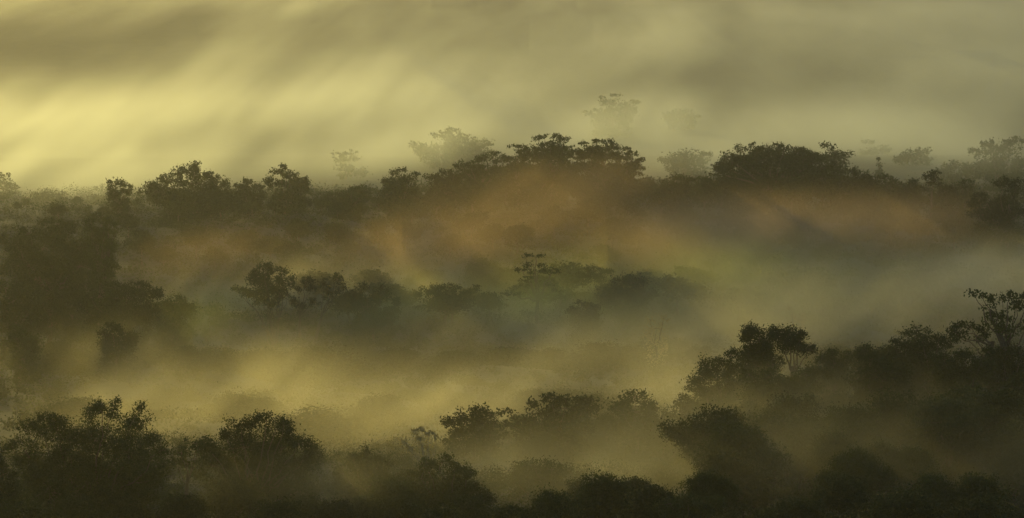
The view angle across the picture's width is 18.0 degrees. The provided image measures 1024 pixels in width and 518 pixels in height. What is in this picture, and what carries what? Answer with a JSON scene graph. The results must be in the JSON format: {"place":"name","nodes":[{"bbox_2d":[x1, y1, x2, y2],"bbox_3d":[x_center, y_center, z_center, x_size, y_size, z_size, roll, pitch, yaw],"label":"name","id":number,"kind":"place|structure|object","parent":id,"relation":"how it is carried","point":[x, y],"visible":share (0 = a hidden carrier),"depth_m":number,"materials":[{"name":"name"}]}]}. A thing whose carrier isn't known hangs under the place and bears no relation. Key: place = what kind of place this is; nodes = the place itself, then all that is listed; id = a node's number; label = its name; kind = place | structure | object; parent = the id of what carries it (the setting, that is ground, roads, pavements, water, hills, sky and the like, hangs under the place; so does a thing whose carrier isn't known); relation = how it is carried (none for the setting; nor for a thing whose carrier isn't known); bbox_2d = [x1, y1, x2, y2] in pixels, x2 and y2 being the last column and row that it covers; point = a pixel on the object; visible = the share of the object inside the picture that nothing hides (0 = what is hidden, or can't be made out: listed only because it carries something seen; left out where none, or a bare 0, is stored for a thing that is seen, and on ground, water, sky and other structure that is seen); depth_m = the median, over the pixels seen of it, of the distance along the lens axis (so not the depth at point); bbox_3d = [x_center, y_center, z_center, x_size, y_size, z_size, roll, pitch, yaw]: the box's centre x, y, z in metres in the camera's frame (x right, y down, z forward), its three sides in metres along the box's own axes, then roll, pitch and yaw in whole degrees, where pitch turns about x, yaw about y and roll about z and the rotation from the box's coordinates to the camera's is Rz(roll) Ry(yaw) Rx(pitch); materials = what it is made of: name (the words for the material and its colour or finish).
{"place":"outdoors","nodes":[
{"label":"outdoors","id":0,"kind":"place"},
{"bbox_2d":[193,387,288,422],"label":"forest tree","id":1,"kind":"object","parent":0,"point":[223,404],"visible":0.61,"depth_m":481.84,"materials":[{"name":"green plant"}]},
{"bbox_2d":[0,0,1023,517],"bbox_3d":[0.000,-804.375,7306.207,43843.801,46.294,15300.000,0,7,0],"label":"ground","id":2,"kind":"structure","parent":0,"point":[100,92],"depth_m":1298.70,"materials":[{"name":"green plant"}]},
{"bbox_2d":[0,438,28,515],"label":"shrubby tree","id":3,"kind":"object","parent":2,"relation":"on","point":[6,490],"visible":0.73,"depth_m":289.55,"materials":[{"name":"green plant"}]},
{"bbox_2d":[0,280,45,359],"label":"broad tree","id":4,"kind":"object","parent":2,"relation":"on","point":[20,294],"visible":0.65,"depth_m":569.19,"materials":[{"name":"green plant"}]},
{"bbox_2d":[2,322,44,387],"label":"bushy tree","id":5,"kind":"object","parent":2,"relation":"on","point":[25,357],"visible":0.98,"depth_m":526.92,"materials":[{"name":"green plant"}]},
{"bbox_2d":[0,214,99,343],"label":"broad tree","id":6,"kind":"object","parent":2,"relation":"on","point":[25,261],"visible":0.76,"depth_m":604.00,"materials":[{"name":"green plant"}]},
{"bbox_2d":[23,392,118,426],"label":"forest tree","id":7,"kind":"object","parent":2,"relation":"on","point":[76,404],"visible":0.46,"depth_m":468.18,"materials":[{"name":"green plant"}]},
{"bbox_2d":[0,394,179,516],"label":"broad tree","id":8,"kind":"object","parent":2,"relation":"on","point":[45,479],"visible":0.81,"depth_m":313.93,"materials":[{"name":"green plant"}]},
{"bbox_2d":[78,212,123,346],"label":"spiky tree","id":9,"kind":"object","parent":2,"relation":"on","point":[102,264],"visible":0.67,"depth_m":593.24,"materials":[{"name":"green plant"}]},
{"bbox_2d":[89,320,142,382],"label":"bushy tree","id":10,"kind":"object","parent":2,"relation":"on","point":[112,346],"visible":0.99,"depth_m":527.12,"materials":[{"name":"green plant"}]},
{"bbox_2d":[66,278,166,356],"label":"broad tree","id":11,"kind":"object","parent":2,"relation":"on","point":[117,309],"visible":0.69,"depth_m":564.14,"materials":[{"name":"green plant"}]},
{"bbox_2d":[104,177,134,221],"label":"tree","id":12,"kind":"object","parent":2,"relation":"on","point":[113,194],"visible":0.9,"depth_m":794.76,"materials":[{"name":"green plant"}]},
{"bbox_2d":[149,293,202,348],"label":"broad tree","id":13,"kind":"object","parent":2,"relation":"on","point":[177,331],"visible":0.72,"depth_m":579.25,"materials":[{"name":"green plant"}]},
{"bbox_2d":[145,488,214,517],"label":"forest tree","id":14,"kind":"object","parent":2,"relation":"on","point":[189,506],"visible":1,"depth_m":310.01,"materials":[{"name":"green plant"}]},
{"bbox_2d":[134,160,241,223],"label":"dome tree","id":15,"kind":"object","parent":2,"relation":"on","point":[164,193],"visible":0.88,"depth_m":802.81,"materials":[{"name":"green plant"}]},
{"bbox_2d":[168,344,256,374],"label":"forest tree","id":16,"kind":"object","parent":2,"relation":"on","point":[208,360],"visible":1,"depth_m":539.26,"materials":[{"name":"green plant"}]},
{"bbox_2d":[185,408,329,517],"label":"broad tree","id":17,"kind":"object","parent":2,"relation":"on","point":[253,461],"visible":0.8,"depth_m":327.69,"materials":[{"name":"green plant"}]},
{"bbox_2d":[226,346,294,377],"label":"forest tree","id":18,"kind":"object","parent":2,"relation":"on","point":[268,360],"visible":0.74,"depth_m":545.36,"materials":[{"name":"green plant"}]},
{"bbox_2d":[226,395,299,423],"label":"forest tree","id":19,"kind":"object","parent":2,"relation":"on","point":[261,404],"visible":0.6,"depth_m":478.30,"materials":[{"name":"green plant"}]},
{"bbox_2d":[230,259,299,348],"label":"fan shaped tree","id":20,"kind":"object","parent":2,"relation":"on","point":[268,289],"visible":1,"depth_m":611.34,"materials":[{"name":"green plant"}]},
{"bbox_2d":[236,494,314,517],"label":"forest tree","id":21,"kind":"object","parent":2,"relation":"on","point":[273,510],"visible":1,"depth_m":301.01,"materials":[{"name":"green plant"}]},
{"bbox_2d":[257,162,311,215],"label":"pointed tree","id":22,"kind":"object","parent":2,"relation":"on","point":[289,201],"visible":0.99,"depth_m":802.73,"materials":[{"name":"green plant"}]},
{"bbox_2d":[271,239,313,273],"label":"round crowned tree","id":23,"kind":"object","parent":2,"relation":"on","point":[299,255],"visible":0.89,"depth_m":709.00,"materials":[{"name":"green plant"}]},
{"bbox_2d":[252,403,371,444],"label":"forest tree","id":24,"kind":"object","parent":2,"relation":"on","point":[326,421],"visible":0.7,"depth_m":457.16,"materials":[{"name":"green plant"}]},
{"bbox_2d":[271,345,387,385],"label":"forest tree","id":25,"kind":"object","parent":2,"relation":"on","point":[326,360],"visible":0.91,"depth_m":538.69,"materials":[{"name":"green plant"}]},
{"bbox_2d":[319,184,374,220],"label":"bushy tree","id":26,"kind":"object","parent":2,"relation":"on","point":[346,199],"visible":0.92,"depth_m":803.63,"materials":[{"name":"green plant"}]},
{"bbox_2d":[327,440,396,504],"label":"tree","id":27,"kind":"object","parent":2,"relation":"on","point":[362,471],"visible":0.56,"depth_m":334.17,"materials":[{"name":"green plant"}]},
{"bbox_2d":[339,280,404,344],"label":"bushy tree","id":28,"kind":"object","parent":2,"relation":"on","point":[379,323],"visible":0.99,"depth_m":620.96,"materials":[{"name":"green plant"}]},
{"bbox_2d":[349,495,402,517],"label":"forest tree","id":29,"kind":"object","parent":2,"relation":"on","point":[369,507],"visible":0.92,"depth_m":316.26,"materials":[{"name":"green plant"}]},
{"bbox_2d":[339,392,429,431],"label":"forest tree","id":30,"kind":"object","parent":2,"relation":"on","point":[377,410],"visible":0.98,"depth_m":465.58,"materials":[{"name":"green plant"}]},
{"bbox_2d":[344,470,430,517],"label":"forest tree","id":31,"kind":"object","parent":2,"relation":"on","point":[395,492],"visible":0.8,"depth_m":319.84,"materials":[{"name":"green plant"}]},
{"bbox_2d":[379,171,421,223],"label":"bushy tree","id":32,"kind":"object","parent":2,"relation":"on","point":[393,190],"visible":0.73,"depth_m":790.95,"materials":[{"name":"green plant"}]},
{"bbox_2d":[367,346,434,372],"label":"forest tree","id":33,"kind":"object","parent":2,"relation":"on","point":[404,358],"visible":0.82,"depth_m":556.35,"materials":[{"name":"green plant"}]},
{"bbox_2d":[421,162,465,218],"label":"flat topped tree","id":34,"kind":"object","parent":2,"relation":"on","point":[443,183],"visible":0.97,"depth_m":803.08,"materials":[{"name":"green plant"}]},
{"bbox_2d":[415,289,478,327],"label":"forest tree","id":35,"kind":"object","parent":2,"relation":"on","point":[453,304],"visible":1,"depth_m":645.36,"materials":[{"name":"green plant"}]},
{"bbox_2d":[397,451,500,517],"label":"slanting tree","id":36,"kind":"object","parent":2,"relation":"on","point":[451,485],"visible":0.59,"depth_m":328.81,"materials":[{"name":"green plant"}]},
{"bbox_2d":[407,127,494,170],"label":"tall faint tree","id":37,"kind":"object","parent":2,"relation":"on","point":[452,150],"visible":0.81,"depth_m":983.53,"materials":[{"name":"green plant"}]},
{"bbox_2d":[452,179,493,211],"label":"forest tree","id":38,"kind":"object","parent":2,"relation":"on","point":[472,193],"visible":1,"depth_m":796.97,"materials":[{"name":"green plant"}]},
{"bbox_2d":[437,402,515,458],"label":"feathery tree","id":39,"kind":"object","parent":2,"relation":"on","point":[480,430],"visible":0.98,"depth_m":417.20,"materials":[{"name":"green plant"}]},
{"bbox_2d":[455,150,515,213],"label":"flat topped tree","id":40,"kind":"object","parent":2,"relation":"on","point":[474,170],"visible":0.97,"depth_m":802.46,"materials":[{"name":"green plant"}]},
{"bbox_2d":[0,175,1023,517],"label":"undergrowth","id":41,"kind":"object","parent":2,"relation":"on","point":[654,469],"visible":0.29,"depth_m":627.46,"materials":[{"name":"green plant"}]},
{"bbox_2d":[502,143,532,209],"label":"flat topped tree","id":42,"kind":"object","parent":2,"relation":"on","point":[517,179],"visible":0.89,"depth_m":808.50,"materials":[{"name":"green plant"}]},
{"bbox_2d":[498,252,562,323],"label":"umbrella tree","id":43,"kind":"object","parent":2,"relation":"on","point":[538,296],"visible":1,"depth_m":645.40,"materials":[{"name":"green plant"}]},
{"bbox_2d":[499,274,577,316],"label":"forest tree","id":44,"kind":"object","parent":2,"relation":"on","point":[552,296],"visible":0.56,"depth_m":658.38,"materials":[{"name":"green plant"}]},
{"bbox_2d":[520,429,562,463],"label":"forest tree","id":45,"kind":"object","parent":2,"relation":"on","point":[541,446],"visible":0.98,"depth_m":400.55,"materials":[{"name":"green plant"}]},
{"bbox_2d":[505,482,586,517],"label":"forest tree","id":46,"kind":"object","parent":2,"relation":"on","point":[557,504],"visible":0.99,"depth_m":303.67,"materials":[{"name":"green plant"}]},
{"bbox_2d":[503,455,590,502],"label":"broad tree","id":47,"kind":"object","parent":2,"relation":"on","point":[552,477],"visible":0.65,"depth_m":349.37,"materials":[{"name":"green plant"}]},
{"bbox_2d":[513,132,582,213],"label":"umbrella tree","id":48,"kind":"object","parent":2,"relation":"on","point":[547,171],"visible":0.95,"depth_m":801.12,"materials":[{"name":"green plant"}]},
{"bbox_2d":[498,391,608,465],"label":"flat topped tree","id":49,"kind":"object","parent":2,"relation":"on","point":[570,430],"visible":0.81,"depth_m":406.42,"materials":[{"name":"green plant"}]},
{"bbox_2d":[525,259,595,305],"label":"forest tree","id":50,"kind":"object","parent":2,"relation":"on","point":[567,275],"visible":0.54,"depth_m":672.13,"materials":[{"name":"green plant"}]},
{"bbox_2d":[564,299,605,349],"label":"tree","id":51,"kind":"object","parent":2,"relation":"on","point":[591,317],"visible":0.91,"depth_m":609.67,"materials":[{"name":"green plant"}]},
{"bbox_2d":[565,138,632,215],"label":"umbrella tree","id":52,"kind":"object","parent":2,"relation":"on","point":[596,154],"visible":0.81,"depth_m":806.96,"materials":[{"name":"green plant"}]},
{"bbox_2d":[567,468,637,517],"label":"forest tree","id":53,"kind":"object","parent":2,"relation":"on","point":[599,497],"visible":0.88,"depth_m":318.42,"materials":[{"name":"green plant"}]},
{"bbox_2d":[583,93,641,138],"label":"tall faint tree","id":54,"kind":"object","parent":2,"relation":"on","point":[608,113],"visible":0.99,"depth_m":1149.97,"materials":[{"name":"green plant"}]},
{"bbox_2d":[594,272,659,328],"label":"tree","id":55,"kind":"object","parent":2,"relation":"on","point":[621,309],"visible":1,"depth_m":644.71,"materials":[{"name":"green plant"}]},
{"bbox_2d":[608,146,645,215],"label":"flat topped tree","id":56,"kind":"object","parent":2,"relation":"on","point":[629,193],"visible":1,"depth_m":808.18,"materials":[{"name":"green plant"}]},
{"bbox_2d":[602,388,676,456],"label":"fuzzy tree","id":57,"kind":"object","parent":2,"relation":"on","point":[640,431],"visible":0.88,"depth_m":416.06,"materials":[{"name":"green plant"}]},
{"bbox_2d":[610,479,707,517],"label":"forest tree","id":58,"kind":"object","parent":2,"relation":"on","point":[638,505],"visible":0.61,"depth_m":308.61,"materials":[{"name":"green plant"}]},
{"bbox_2d":[654,172,696,217],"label":"bushy tree","id":59,"kind":"object","parent":2,"relation":"on","point":[673,199],"visible":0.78,"depth_m":784.66,"materials":[{"name":"green plant"}]},
{"bbox_2d":[644,272,712,315],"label":"forest tree","id":60,"kind":"object","parent":2,"relation":"on","point":[670,286],"visible":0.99,"depth_m":655.93,"materials":[{"name":"green plant"}]},
{"bbox_2d":[662,390,706,466],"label":"feathery tree","id":61,"kind":"object","parent":2,"relation":"on","point":[687,410],"visible":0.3,"depth_m":394.57,"materials":[{"name":"green plant"}]},
{"bbox_2d":[657,148,713,183],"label":"feathery tree","id":62,"kind":"object","parent":2,"relation":"on","point":[674,161],"visible":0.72,"depth_m":864.23,"materials":[{"name":"green plant"}]},
{"bbox_2d":[647,490,731,517],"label":"tree","id":63,"kind":"object","parent":2,"relation":"on","point":[711,503],"visible":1,"depth_m":303.76,"materials":[{"name":"green plant"}]},
{"bbox_2d":[685,176,724,218],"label":"forest tree","id":64,"kind":"object","parent":2,"relation":"on","point":[705,190],"visible":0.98,"depth_m":796.93,"materials":[{"name":"green plant"}]},
{"bbox_2d":[653,400,759,464],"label":"forest tree","id":65,"kind":"object","parent":2,"relation":"on","point":[688,436],"visible":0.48,"depth_m":350.80,"materials":[{"name":"green plant"}]},
{"bbox_2d":[677,464,751,517],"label":"forest tree","id":66,"kind":"object","parent":2,"relation":"on","point":[705,482],"visible":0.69,"depth_m":317.17,"materials":[{"name":"green plant"}]},
{"bbox_2d":[679,346,768,415],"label":"broad tree","id":67,"kind":"object","parent":2,"relation":"on","point":[716,392],"visible":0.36,"depth_m":398.52,"materials":[{"name":"green plant"}]},
{"bbox_2d":[691,446,767,514],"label":"forest tree","id":68,"kind":"object","parent":2,"relation":"on","point":[730,463],"visible":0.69,"depth_m":333.40,"materials":[{"name":"green plant"}]},
{"bbox_2d":[684,415,796,476],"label":"forest tree","id":69,"kind":"object","parent":2,"relation":"on","point":[740,440],"visible":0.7,"depth_m":339.33,"materials":[{"name":"green plant"}]},
{"bbox_2d":[698,463,786,517],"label":"tree","id":70,"kind":"object","parent":2,"relation":"on","point":[766,495],"visible":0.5,"depth_m":333.71,"materials":[{"name":"green plant"}]},
{"bbox_2d":[734,320,787,381],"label":"round crowned tree","id":71,"kind":"object","parent":2,"relation":"on","point":[760,352],"visible":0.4,"depth_m":402.95,"materials":[{"name":"green plant"}]},
{"bbox_2d":[704,141,840,218],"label":"dome tree","id":72,"kind":"object","parent":2,"relation":"on","point":[761,176],"visible":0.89,"depth_m":797.06,"materials":[{"name":"green plant"}]},
{"bbox_2d":[734,390,827,477],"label":"forest tree","id":73,"kind":"object","parent":2,"relation":"on","point":[789,404],"visible":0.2,"depth_m":372.14,"materials":[{"name":"green plant"}]},
{"bbox_2d":[745,408,820,492],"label":"forest tree","id":74,"kind":"object","parent":2,"relation":"on","point":[771,418],"visible":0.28,"depth_m":359.71,"materials":[{"name":"green plant"}]},
{"bbox_2d":[732,364,836,407],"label":"bushy tree","id":75,"kind":"object","parent":2,"relation":"on","point":[763,389],"visible":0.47,"depth_m":386.65,"materials":[{"name":"green plant"}]},
{"bbox_2d":[772,174,812,218],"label":"forest tree","id":76,"kind":"object","parent":2,"relation":"on","point":[794,190],"visible":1,"depth_m":792.97,"materials":[{"name":"green plant"}]},
{"bbox_2d":[771,322,819,394],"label":"round crowned tree","id":77,"kind":"object","parent":2,"relation":"on","point":[791,339],"visible":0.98,"depth_m":404.69,"materials":[{"name":"green plant"}]},
{"bbox_2d":[774,427,825,493],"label":"forest tree","id":78,"kind":"object","parent":2,"relation":"on","point":[798,445],"visible":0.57,"depth_m":349.73,"materials":[{"name":"green plant"}]},
{"bbox_2d":[797,346,858,403],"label":"bushy tree","id":79,"kind":"object","parent":2,"relation":"on","point":[827,358],"visible":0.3,"depth_m":401.50,"materials":[{"name":"green plant"}]},
{"bbox_2d":[796,425,861,476],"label":"forest tree","id":80,"kind":"object","parent":2,"relation":"on","point":[829,444],"visible":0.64,"depth_m":340.53,"materials":[{"name":"green plant"}]},
{"bbox_2d":[801,470,874,517],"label":"forest tree","id":81,"kind":"object","parent":2,"relation":"on","point":[846,493],"visible":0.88,"depth_m":309.86,"materials":[{"name":"green plant"}]},
{"bbox_2d":[797,397,893,448],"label":"forest tree","id":82,"kind":"object","parent":2,"relation":"on","point":[861,416],"visible":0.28,"depth_m":355.43,"materials":[{"name":"green plant"}]},
{"bbox_2d":[826,160,877,216],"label":"bushy tree","id":83,"kind":"object","parent":2,"relation":"on","point":[846,182],"visible":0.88,"depth_m":802.12,"materials":[{"name":"green plant"}]},
{"bbox_2d":[806,413,904,492],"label":"tree","id":84,"kind":"object","parent":2,"relation":"on","point":[866,433],"visible":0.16,"depth_m":348.51,"materials":[{"name":"green plant"}]},
{"bbox_2d":[821,440,905,496],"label":"forest tree","id":85,"kind":"object","parent":2,"relation":"on","point":[856,463],"visible":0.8,"depth_m":322.99,"materials":[{"name":"green plant"}]},
{"bbox_2d":[841,350,917,410],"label":"bushy tree","id":86,"kind":"object","parent":2,"relation":"on","point":[876,377],"visible":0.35,"depth_m":381.14,"materials":[{"name":"green plant"}]},
{"bbox_2d":[840,481,947,517],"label":"forest tree","id":87,"kind":"object","parent":2,"relation":"on","point":[898,504],"visible":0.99,"depth_m":296.51,"materials":[{"name":"green plant"}]},
{"bbox_2d":[873,336,927,405],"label":"bushy tree","id":88,"kind":"object","parent":2,"relation":"on","point":[892,350],"visible":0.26,"depth_m":403.48,"materials":[{"name":"green plant"}]},
{"bbox_2d":[890,177,923,217],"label":"bushy tree","id":89,"kind":"object","parent":2,"relation":"on","point":[908,200],"visible":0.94,"depth_m":793.55,"materials":[{"name":"green plant"}]},
{"bbox_2d":[886,444,947,492],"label":"forest tree","id":90,"kind":"object","parent":2,"relation":"on","point":[911,461],"visible":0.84,"depth_m":331.69,"materials":[{"name":"green plant"}]},
{"bbox_2d":[905,332,957,402],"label":"bushy tree","id":91,"kind":"object","parent":2,"relation":"on","point":[930,347],"visible":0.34,"depth_m":401.83,"materials":[{"name":"green plant"}]},
{"bbox_2d":[925,181,960,222],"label":"bushy tree","id":92,"kind":"object","parent":2,"relation":"on","point":[944,202],"visible":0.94,"depth_m":788.87,"materials":[{"name":"green plant"}]},
{"bbox_2d":[899,391,1003,488],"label":"tree","id":93,"kind":"object","parent":2,"relation":"on","point":[953,417],"visible":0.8,"depth_m":344.01,"materials":[{"name":"green plant"}]},
{"bbox_2d":[918,346,998,397],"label":"bushy tree","id":94,"kind":"object","parent":2,"relation":"on","point":[982,369],"visible":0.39,"depth_m":379.12,"materials":[{"name":"green plant"}]},
{"bbox_2d":[943,318,994,357],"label":"spreading tree","id":95,"kind":"object","parent":2,"relation":"on","point":[957,335],"visible":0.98,"depth_m":397.61,"materials":[{"name":"green plant"}]},
{"bbox_2d":[937,481,1007,517],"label":"forest tree","id":96,"kind":"object","parent":2,"relation":"on","point":[975,509],"visible":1,"depth_m":290.59,"materials":[{"name":"green plant"}]},
{"bbox_2d":[946,471,1019,511],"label":"forest tree","id":97,"kind":"object","parent":2,"relation":"on","point":[970,483],"visible":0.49,"depth_m":312.20,"materials":[{"name":"green plant"}]},
{"bbox_2d":[959,136,1023,186],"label":"broad tree","id":98,"kind":"object","parent":2,"relation":"on","point":[994,169],"visible":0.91,"depth_m":904.11,"materials":[{"name":"green plant"}]},
{"bbox_2d":[962,174,1023,263],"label":"dark tree","id":99,"kind":"object","parent":2,"relation":"on","point":[1002,238],"visible":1,"depth_m":704.39,"materials":[{"name":"green plant"}]},
{"bbox_2d":[963,288,1023,381],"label":"open branched tree","id":100,"kind":"object","parent":2,"relation":"on","point":[1003,328],"visible":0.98,"depth_m":393.43,"materials":[{"name":"green plant"}]},
{"bbox_2d":[966,419,1023,496],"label":"forest tree","id":101,"kind":"object","parent":2,"relation":"on","point":[1001,438],"visible":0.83,"depth_m":339.74,"materials":[{"name":"green plant"}]},
{"bbox_2d":[977,342,1023,451],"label":"bushy tree","id":102,"kind":"object","parent":2,"relation":"on","point":[1007,364],"visible":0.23,"depth_m":385.48,"materials":[{"name":"green plant"}]},
{"bbox_2d":[980,445,1023,507],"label":"forest tree","id":103,"kind":"object","parent":2,"relation":"on","point":[1008,468],"visible":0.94,"depth_m":335.89,"materials":[{"name":"green plant"}]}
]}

